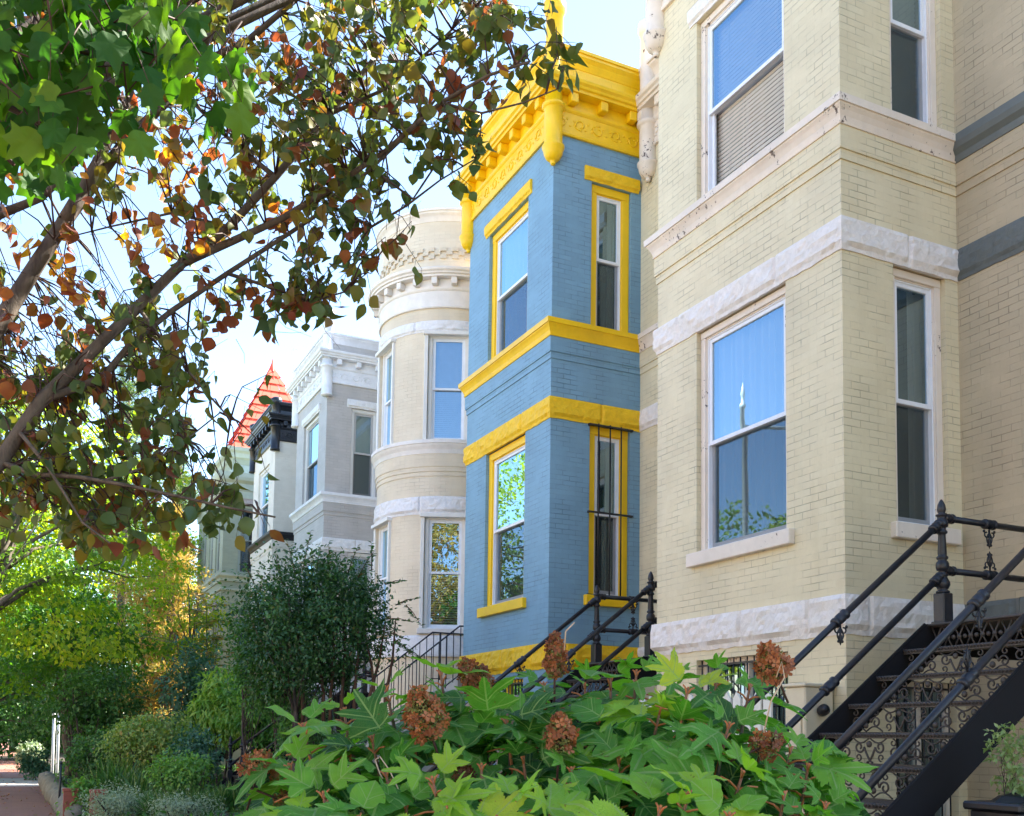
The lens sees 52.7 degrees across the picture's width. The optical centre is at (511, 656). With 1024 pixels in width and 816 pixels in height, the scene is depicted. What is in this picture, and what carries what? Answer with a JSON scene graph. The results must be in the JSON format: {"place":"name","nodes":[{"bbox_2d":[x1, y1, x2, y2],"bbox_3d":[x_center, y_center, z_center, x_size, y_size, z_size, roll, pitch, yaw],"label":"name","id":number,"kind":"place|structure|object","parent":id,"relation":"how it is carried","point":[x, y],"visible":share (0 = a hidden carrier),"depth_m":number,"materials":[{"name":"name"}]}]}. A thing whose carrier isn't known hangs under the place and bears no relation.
{"place":"outdoors","nodes":[
{"label":"outdoors","id":0,"kind":"place"},
{"bbox_2d":[0,743,38,777],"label":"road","id":1,"kind":"structure","parent":0,"point":[6,773],"depth_m":44.34,"materials":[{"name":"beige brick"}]},
{"bbox_2d":[0,758,51,814],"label":"leaf litter","id":2,"kind":"object","parent":1,"relation":"on","point":[20,789],"visible":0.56,"depth_m":28.48,"materials":[{"name":"brown plant"}]},
{"bbox_2d":[13,739,45,768],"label":"street shrub","id":3,"kind":"object","parent":1,"relation":"on","point":[29,746],"visible":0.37,"depth_m":41.87,"materials":[{"name":"green plant"}]},
{"bbox_2d":[0,568,70,705],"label":"street tree","id":4,"kind":"object","parent":1,"relation":"on","point":[22,616],"visible":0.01,"depth_m":59.06,"materials":[{"name":"green plant"}]},
{"bbox_2d":[0,778,38,785],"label":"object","id":5,"kind":"structure","parent":0,"point":[11,782],"depth_m":31.90,"materials":[{"name":"concrete"}]},
{"bbox_2d":[15,744,50,779],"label":"street shrub","id":6,"kind":"object","parent":5,"relation":"on","point":[32,764],"visible":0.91,"depth_m":33.75,"materials":[{"name":"green plant"}]},
{"bbox_2d":[51,714,55,772],"bbox_3d":[-13.767,2.749,31.015,0.220,2.135,0.274,3,-5,-26],"label":"metal post","id":7,"kind":"object","parent":5,"relation":"on","point":[52,747],"visible":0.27,"depth_m":30.96,"materials":[{"name":"white metal"}]},
{"bbox_2d":[0,786,55,815],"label":"sidewalk","id":8,"kind":"structure","parent":0,"point":[15,805],"depth_m":22.98,"materials":[{"name":"red brick"}]},
{"bbox_2d":[58,761,62,797],"bbox_3d":[-8.759,2.527,20.022,0.055,1.017,0.055,-3,-6,42],"label":"iron post","id":9,"kind":"object","parent":8,"relation":"on","point":[60,778],"visible":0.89,"depth_m":20.02,"materials":[{"name":"black metal"}]},
{"bbox_2d":[62,788,78,815],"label":"brick post","id":10,"kind":"object","parent":8,"relation":"on","point":[68,799],"visible":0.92,"depth_m":17.37,"materials":[{"name":"red brick"}]},
{"bbox_2d":[0,0,259,208],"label":"maple tree","id":11,"kind":"object","parent":8,"relation":"on","point":[58,55],"visible":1,"depth_m":2.84,"materials":[{"name":"green plant"}]},
{"bbox_2d":[0,0,588,567],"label":"autumn tree","id":12,"kind":"object","parent":8,"relation":"on","point":[70,382],"visible":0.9,"depth_m":4.87,"materials":[{"name":"green plant"}]},
{"bbox_2d":[0,620,106,748],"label":"maple tree","id":13,"kind":"object","parent":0,"point":[20,720],"visible":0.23,"depth_m":33.61,"materials":[{"name":"green plant"}]},
{"bbox_2d":[0,362,207,669],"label":"maple tree","id":14,"kind":"object","parent":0,"point":[12,554],"visible":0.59,"depth_m":22.90,"materials":[{"name":"green plant"}]},
{"bbox_2d":[38,750,279,815],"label":"garden bed","id":15,"kind":"object","parent":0,"point":[61,754],"depth_m":30.54,"materials":[{"name":"soil"}]},
{"bbox_2d":[0,693,89,758],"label":"street tree","id":16,"kind":"object","parent":15,"relation":"on","point":[48,745],"visible":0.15,"depth_m":55.87,"materials":[{"name":"green plant"}]},
{"bbox_2d":[55,715,59,775],"bbox_3d":[-13.623,2.751,31.015,0.220,2.137,0.274,3,-5,-26],"label":"metal post","id":17,"kind":"object","parent":15,"relation":"on","point":[57,750],"visible":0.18,"depth_m":30.96,"materials":[{"name":"white metal"}]},
{"bbox_2d":[38,771,88,815],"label":"retaining wall","id":18,"kind":"structure","parent":15,"relation":"on","point":[49,786],"depth_m":21.91,"materials":[{"name":"stone"}]},
{"bbox_2d":[7,460,136,620],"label":"street tree","id":19,"kind":"object","parent":15,"relation":"on","point":[71,555],"visible":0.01,"depth_m":87.98,"materials":[{"name":"green plant"}]},
{"bbox_2d":[0,563,152,734],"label":"street tree","id":20,"kind":"object","parent":15,"relation":"on","point":[35,731],"visible":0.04,"depth_m":55.71,"materials":[{"name":"green plant"}]},
{"bbox_2d":[54,774,107,815],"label":"ivy mound","id":21,"kind":"object","parent":15,"relation":"on","point":[85,784],"visible":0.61,"depth_m":17.47,"materials":[{"name":"green plant"}]},
{"bbox_2d":[0,572,168,779],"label":"maple tree","id":22,"kind":"object","parent":15,"relation":"on","point":[23,666],"visible":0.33,"depth_m":27.12,"materials":[{"name":"green plant"}]},
{"bbox_2d":[53,723,135,783],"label":"garden shrub","id":23,"kind":"object","parent":15,"relation":"on","point":[82,757],"visible":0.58,"depth_m":20.70,"materials":[{"name":"green plant"}]},
{"bbox_2d":[32,660,158,780],"bbox_3d":[-10.142,1.580,24.960,2.766,3.095,2.653,-1,-5,18],"label":"holly shrub","id":24,"kind":"object","parent":15,"relation":"on","point":[86,710],"visible":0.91,"depth_m":24.62,"materials":[{"name":"green plant"}]},
{"bbox_2d":[89,789,107,815],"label":"brick post","id":25,"kind":"object","parent":15,"relation":"on","point":[95,792],"visible":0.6,"depth_m":16.86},
{"bbox_2d":[0,433,197,631],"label":"street tree","id":26,"kind":"object","parent":15,"relation":"on","point":[48,538],"visible":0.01,"depth_m":59.24,"materials":[{"name":"green plant"}]},
{"bbox_2d":[63,755,154,796],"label":"grass tuft","id":27,"kind":"object","parent":15,"relation":"on","point":[107,774],"visible":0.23,"depth_m":17.84,"materials":[{"name":"green plant"}]},
{"bbox_2d":[39,593,193,754],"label":"street tree","id":28,"kind":"object","parent":15,"relation":"on","point":[106,667],"depth_m":54.36,"materials":[{"name":"green plant"}]},
{"bbox_2d":[48,345,191,759],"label":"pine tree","id":29,"kind":"object","parent":15,"relation":"on","point":[130,387],"visible":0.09,"depth_m":42.62,"materials":[{"name":"green plant"}]},
{"bbox_2d":[78,777,165,815],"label":"variegated shrub","id":30,"kind":"object","parent":15,"relation":"on","point":[113,803],"visible":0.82,"depth_m":15.22,"materials":[{"name":"green plant"}]},
{"bbox_2d":[105,766,162,803],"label":"grass tuft","id":31,"kind":"object","parent":15,"relation":"on","point":[142,781],"visible":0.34,"depth_m":17.34,"materials":[{"name":"green plant"}]},
{"bbox_2d":[61,547,215,761],"bbox_3d":[-12.668,0.186,35.173,5.044,8.154,4.286,3,-5,-26],"label":"golden tree","id":32,"kind":"object","parent":15,"relation":"on","point":[135,597],"visible":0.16,"depth_m":34.73,"materials":[{"name":"yellow plant"}]},
{"bbox_2d":[92,702,212,776],"bbox_3d":[-6.805,1.801,19.518,1.898,1.900,2.064,-2,-5,30],"label":"garden shrub","id":33,"kind":"object","parent":15,"relation":"on","point":[148,738],"visible":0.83,"depth_m":19.09,"materials":[{"name":"green plant"}]},
{"bbox_2d":[125,784,184,815],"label":"grass tuft","id":34,"kind":"object","parent":15,"relation":"on","point":[145,807],"visible":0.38,"depth_m":15.10,"materials":[{"name":"green plant"}]},
{"bbox_2d":[41,759,278,815],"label":"ground cover","id":35,"kind":"object","parent":15,"relation":"on","point":[205,786],"visible":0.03,"depth_m":17.42,"materials":[{"name":"green plant"}]},
{"bbox_2d":[121,499,211,766],"bbox_3d":[-11.404,-0.668,34.123,3.362,9.510,3.421,-1,-5,16],"label":"cedar tree","id":36,"kind":"object","parent":15,"relation":"on","point":[150,679],"visible":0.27,"depth_m":34.04,"materials":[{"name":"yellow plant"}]},
{"bbox_2d":[127,412,205,761],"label":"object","id":37,"kind":"object","parent":15,"relation":"on","point":[178,488],"visible":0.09,"depth_m":40.50,"materials":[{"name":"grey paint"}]},
{"bbox_2d":[142,745,215,794],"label":"garden shrub","id":38,"kind":"object","parent":15,"relation":"on","point":[181,772],"visible":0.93,"depth_m":17.02,"materials":[{"name":"green plant"}]},
{"bbox_2d":[128,533,232,695],"bbox_3d":[-9.762,0.068,30.986,2.878,7.800,2.881,-1,-5,20],"label":"golden tree","id":39,"kind":"object","parent":15,"relation":"on","point":[182,626],"visible":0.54,"depth_m":30.62,"materials":[{"name":"yellow plant"}]},
{"bbox_2d":[156,780,208,797],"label":"grass tuft","id":40,"kind":"object","parent":15,"relation":"on","point":[184,790],"visible":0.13,"depth_m":16.91,"materials":[{"name":"green plant"}]},
{"bbox_2d":[144,788,226,815],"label":"variegated shrub","id":41,"kind":"object","parent":15,"relation":"on","point":[189,807],"visible":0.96,"depth_m":14.49,"materials":[{"name":"green plant"}]},
{"bbox_2d":[139,587,238,676],"bbox_3d":[-8.313,0.686,27.018,2.441,5.034,1.803,-1,-5,21],"label":"sapling","id":42,"kind":"object","parent":15,"relation":"on","point":[209,624],"visible":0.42,"depth_m":26.93,"materials":[{"name":"green plant"}]},
{"bbox_2d":[153,627,234,746],"bbox_3d":[-7.343,1.185,23.962,2.170,3.792,2.019,3,-5,-26],"label":"blue green shrub","id":43,"kind":"object","parent":15,"relation":"on","point":[182,679],"visible":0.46,"depth_m":23.74,"materials":[{"name":"green plant"}]},
{"bbox_2d":[159,722,231,792],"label":"blue green shrub","id":44,"kind":"object","parent":15,"relation":"on","point":[202,741],"visible":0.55,"depth_m":18.53,"materials":[{"name":"green plant"}]},
{"bbox_2d":[166,697,226,783],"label":"garden shrub","id":45,"kind":"object","parent":15,"relation":"on","point":[213,747],"visible":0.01,"depth_m":24.27,"materials":[{"name":"green plant"}]},
{"bbox_2d":[167,784,228,814],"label":"grass tuft","id":46,"kind":"object","parent":15,"relation":"on","point":[198,796],"visible":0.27,"depth_m":15.54,"materials":[{"name":"green plant"}]},
{"bbox_2d":[184,665,246,784],"bbox_3d":[-6.474,1.583,22.887,1.805,2.859,1.458,0,-5,12],"label":"spotted shrub","id":47,"kind":"object","parent":15,"relation":"on","point":[203,715],"visible":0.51,"depth_m":22.67,"materials":[{"name":"green plant"}]},
{"bbox_2d":[194,778,246,812],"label":"grass tuft","id":48,"kind":"object","parent":15,"relation":"on","point":[230,796],"visible":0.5,"depth_m":16.08,"materials":[{"name":"green plant"}]},
{"bbox_2d":[215,695,260,763],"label":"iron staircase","id":49,"kind":"structure","parent":15,"relation":"on","point":[222,753],"depth_m":26.39,"materials":[{"name":"black metal"}]},
{"bbox_2d":[193,359,291,767],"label":"row house","id":50,"kind":"structure","parent":15,"relation":"on","point":[221,553],"depth_m":37.18,"materials":[{"name":"green paint"}]},
{"bbox_2d":[203,534,206,581],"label":"window","id":51,"kind":"structure","parent":50,"relation":"in","point":[205,540],"depth_m":40.34,"materials":[{"name":"grey glass"}]},
{"bbox_2d":[210,537,212,575],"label":"window","id":52,"kind":"structure","parent":50,"relation":"in","point":[211,552],"depth_m":38.97,"materials":[{"name":"grey glass"}]},
{"bbox_2d":[216,512,220,571],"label":"window","id":53,"kind":"structure","parent":50,"relation":"in","point":[218,540],"depth_m":37.71,"materials":[{"name":"grey glass"}]},
{"bbox_2d":[237,506,252,572],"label":"window","id":54,"kind":"structure","parent":50,"relation":"in","point":[248,508],"depth_m":36.80,"materials":[{"name":"grey glass"}]},
{"bbox_2d":[234,794,261,814],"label":"grass tuft","id":55,"kind":"object","parent":15,"relation":"on","point":[244,805],"visible":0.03,"depth_m":14.41,"materials":[{"name":"green plant"}]},
{"bbox_2d":[205,680,299,786],"bbox_3d":[-5.455,1.714,22.590,2.423,2.580,2.151,3,-5,-26],"label":"laurel shrub","id":56,"kind":"object","parent":15,"relation":"on","point":[236,723],"visible":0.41,"depth_m":22.12,"materials":[{"name":"green plant"}]},
{"bbox_2d":[244,396,296,759],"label":"row house","id":57,"kind":"structure","parent":15,"relation":"on","point":[276,436],"depth_m":29.66,"materials":[{"name":"white paint"}]},
{"bbox_2d":[259,466,268,537],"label":"window","id":58,"kind":"structure","parent":57,"relation":"in","point":[264,487],"depth_m":31.13,"materials":[{"name":"glass"}]},
{"bbox_2d":[214,592,332,796],"bbox_3d":[-3.458,0.699,14.841,1.598,3.456,1.624,1,-4,-2],"label":"evergreen shrub","id":59,"kind":"object","parent":15,"relation":"on","point":[239,655],"visible":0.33,"depth_m":14.73,"materials":[{"name":"green plant"}]},
{"bbox_2d":[212,647,372,794],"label":"iron staircase","id":60,"kind":"structure","parent":15,"relation":"on","point":[231,775],"depth_m":21.87,"materials":[{"name":"black metal"}]},
{"bbox_2d":[264,690,341,807],"bbox_3d":[-2.902,1.417,14.561,1.209,2.002,1.155,3,-5,-26],"label":"garden shrub","id":61,"kind":"object","parent":15,"relation":"on","point":[317,740],"visible":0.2,"depth_m":14.45,"materials":[{"name":"green plant"}]},
{"bbox_2d":[208,530,425,771],"bbox_3d":[-2.723,0.344,14.022,2.772,4.066,2.340,3,-5,-26],"label":"evergreen shrub","id":62,"kind":"object","parent":15,"relation":"on","point":[319,613],"visible":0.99,"depth_m":13.92,"materials":[{"name":"green plant"}]},
{"bbox_2d":[285,309,378,762],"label":"row house","id":63,"kind":"structure","parent":15,"relation":"on","point":[331,388],"depth_m":24.95,"materials":[{"name":"grey paint"}]},
{"bbox_2d":[301,556,314,645],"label":"window","id":64,"kind":"structure","parent":63,"relation":"in","point":[313,556],"depth_m":25.76,"materials":[{"name":"grey plastic"}]},
{"bbox_2d":[304,415,318,502],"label":"window","id":65,"kind":"structure","parent":63,"relation":"in","point":[311,456],"depth_m":26.23,"materials":[{"name":"glass"}]},
{"bbox_2d":[347,552,372,651],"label":"window","id":66,"kind":"structure","parent":63,"relation":"in","point":[362,556],"depth_m":24.92,"materials":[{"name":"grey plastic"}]},
{"bbox_2d":[350,409,376,496],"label":"window","id":67,"kind":"structure","parent":63,"relation":"in","point":[363,425],"depth_m":25.17,"materials":[{"name":"grey glass"}]},
{"bbox_2d":[318,625,463,777],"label":"front steps","id":68,"kind":"structure","parent":15,"relation":"on","point":[451,684],"depth_m":16.94,"materials":[{"name":"paint"}]},
{"bbox_2d":[367,207,469,716],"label":"row house","id":69,"kind":"structure","parent":15,"relation":"on","point":[418,464],"depth_m":20.06,"materials":[{"name":"beige brick"}]},
{"bbox_2d":[377,524,387,630],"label":"window","id":70,"kind":"structure","parent":69,"relation":"in","point":[383,531],"depth_m":20.77,"materials":[{"name":"white plastic"}]},
{"bbox_2d":[381,348,391,446],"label":"window","id":71,"kind":"structure","parent":69,"relation":"in","point":[387,358],"depth_m":21.04,"materials":[{"name":"white plastic"}]},
{"bbox_2d":[423,518,464,628],"bbox_3d":[-1.290,-1.598,19.877,0.804,2.230,0.310,1,-4,-2],"label":"window","id":72,"kind":"structure","parent":69,"relation":"in","point":[428,551],"depth_m":19.83,"materials":[{"name":"white plastic"}]},
{"bbox_2d":[427,336,468,439],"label":"window","id":73,"kind":"structure","parent":69,"relation":"in","point":[448,356],"depth_m":20.15,"materials":[{"name":"blue glass"}]},
{"bbox_2d":[465,695,518,772],"bbox_3d":[-0.045,0.929,5.554,0.519,1.447,0.441,3,-5,-26],"label":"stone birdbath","id":74,"kind":"object","parent":15,"relation":"on","point":[467,705],"visible":0.01,"depth_m":5.47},
{"bbox_2d":[426,571,656,771],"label":"iron staircase","id":75,"kind":"structure","parent":15,"relation":"on","point":[608,666],"depth_m":12.45,"materials":[{"name":"black metal"}]},
{"bbox_2d":[455,0,640,795],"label":"row house","id":76,"kind":"structure","parent":15,"relation":"on","point":[550,241],"depth_m":14.70,"materials":[{"name":"blue paint"}]},
{"bbox_2d":[487,435,524,605],"bbox_3d":[-0.034,-1.963,15.357,0.135,2.423,1.356,3,-5,-26],"label":"window","id":77,"kind":"structure","parent":76,"relation":"in","point":[507,464],"depth_m":15.52,"materials":[{"name":"blue glass"}]},
{"bbox_2d":[493,679,522,727],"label":"basement window","id":78,"kind":"structure","parent":76,"relation":"in","point":[512,689],"depth_m":14.95,"materials":[{"name":"black glass"}]},
{"bbox_2d":[491,202,527,358],"bbox_3d":[0.018,-5.592,15.639,0.135,2.163,1.356,3,-5,-26],"label":"window","id":79,"kind":"structure","parent":76,"relation":"in","point":[510,243],"depth_m":15.80,"materials":[{"name":"blue glass"}]},
{"bbox_2d":[588,426,627,596],"bbox_3d":[1.297,-2.006,14.554,0.656,2.423,0.232,3,-5,-26],"label":"window","id":80,"kind":"structure","parent":76,"relation":"in","point":[604,432],"depth_m":14.57,"materials":[{"name":"white plastic"}]},
{"bbox_2d":[591,184,628,331],"bbox_3d":[1.349,-5.635,14.836,0.656,2.163,0.232,3,-5,-26],"label":"window","id":81,"kind":"structure","parent":76,"relation":"in","point":[620,200],"depth_m":14.86,"materials":[{"name":"white plastic"}]},
{"bbox_2d":[227,622,877,815],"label":"hydrangea bush","id":82,"kind":"object","parent":15,"relation":"on","point":[702,759],"visible":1,"depth_m":3.16,"materials":[{"name":"green plant"}]},
{"bbox_2d":[640,690,772,780],"bbox_3d":[1.857,1.190,10.063,0.060,1.680,2.200,3,-5,-26],"label":"picket fence","id":83,"kind":"object","parent":15,"relation":"on","point":[738,700],"visible":0.09,"depth_m":9.43,"materials":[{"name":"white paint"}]},
{"bbox_2d":[635,0,967,815],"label":"row house","id":84,"kind":"structure","parent":15,"relation":"on","point":[799,424],"depth_m":9.87,"materials":[{"name":"beige brick"}]},
{"bbox_2d":[701,0,784,196],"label":"window","id":85,"kind":"structure","parent":84,"relation":"in","point":[729,15],"depth_m":10.98,"materials":[{"name":"blue glass"}]},
{"bbox_2d":[698,653,787,752],"bbox_3d":[2.317,0.535,10.195,0.138,1.080,1.420,3,-5,-26],"label":"basement window","id":86,"kind":"structure","parent":84,"relation":"in","point":[748,661],"depth_m":10.24,"materials":[{"name":"white glass"}]},
{"bbox_2d":[701,285,786,550],"bbox_3d":[2.443,-2.315,10.457,0.310,2.435,1.436,3,-5,-26],"label":"window","id":87,"kind":"structure","parent":84,"relation":"in","point":[744,429],"depth_m":10.62,"materials":[{"name":"blue glass"}]},
{"bbox_2d":[723,62,765,178],"bbox_3d":[2.627,-5.827,12.204,0.676,2.175,0.310,3,-5,-26],"label":"window blind","id":88,"kind":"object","parent":84,"relation":"in","point":[723,62],"depth_m":12.33,"materials":[{"name":"white plastic"}]},
{"bbox_2d":[782,683,832,813],"bbox_3d":[2.599,1.092,8.924,0.360,1.720,0.384,3,-5,-26],"label":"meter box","id":89,"kind":"object","parent":84,"relation":"attached to","point":[801,696],"visible":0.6,"depth_m":8.88,"materials":[{"name":"beige paint"}]},
{"bbox_2d":[787,716,801,753],"bbox_3d":[2.434,0.868,8.907,0.010,0.720,0.180,3,-5,-26],"label":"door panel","id":90,"kind":"structure","parent":89,"relation":"in","point":[797,728],"depth_m":8.89,"materials":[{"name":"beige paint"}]},
{"bbox_2d":[889,0,936,126],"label":"window","id":91,"kind":"structure","parent":84,"relation":"in","point":[911,22],"depth_m":9.95,"materials":[{"name":"grey glass"}]},
{"bbox_2d":[893,268,943,524],"bbox_3d":[3.678,-2.360,9.651,0.676,2.435,0.310,3,-5,-26],"label":"window","id":92,"kind":"structure","parent":84,"relation":"in","point":[924,402],"depth_m":9.69,"materials":[{"name":"white plastic"}]},
{"bbox_2d":[897,682,951,815],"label":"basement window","id":93,"kind":"structure","parent":84,"relation":"in","point":[946,810],"depth_m":9.35,"materials":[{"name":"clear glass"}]},
{"bbox_2d":[743,499,1023,815],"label":"iron staircase","id":94,"kind":"structure","parent":15,"relation":"on","point":[943,775],"depth_m":7.22,"materials":[{"name":"black metal"}]},
{"bbox_2d":[952,0,1023,815],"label":"row house","id":95,"kind":"structure","parent":15,"relation":"on","point":[988,65],"depth_m":9.42,"materials":[{"name":"brick"}]},
{"bbox_2d":[963,792,1023,815],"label":"planter","id":96,"kind":"object","parent":15,"relation":"on","point":[1010,804],"visible":0.96,"depth_m":6.04,"materials":[{"name":"black paint"}]},
{"bbox_2d":[982,722,1023,796],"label":"potted plant","id":97,"kind":"object","parent":96,"relation":"in","point":[1015,786],"visible":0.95,"depth_m":6.13,"materials":[{"name":"green plant"}]},
{"bbox_2d":[0,0,645,685],"label":"sky","id":98,"kind":"structure","parent":0,"point":[608,29],"materials":[{"name":"white"}]}
]}

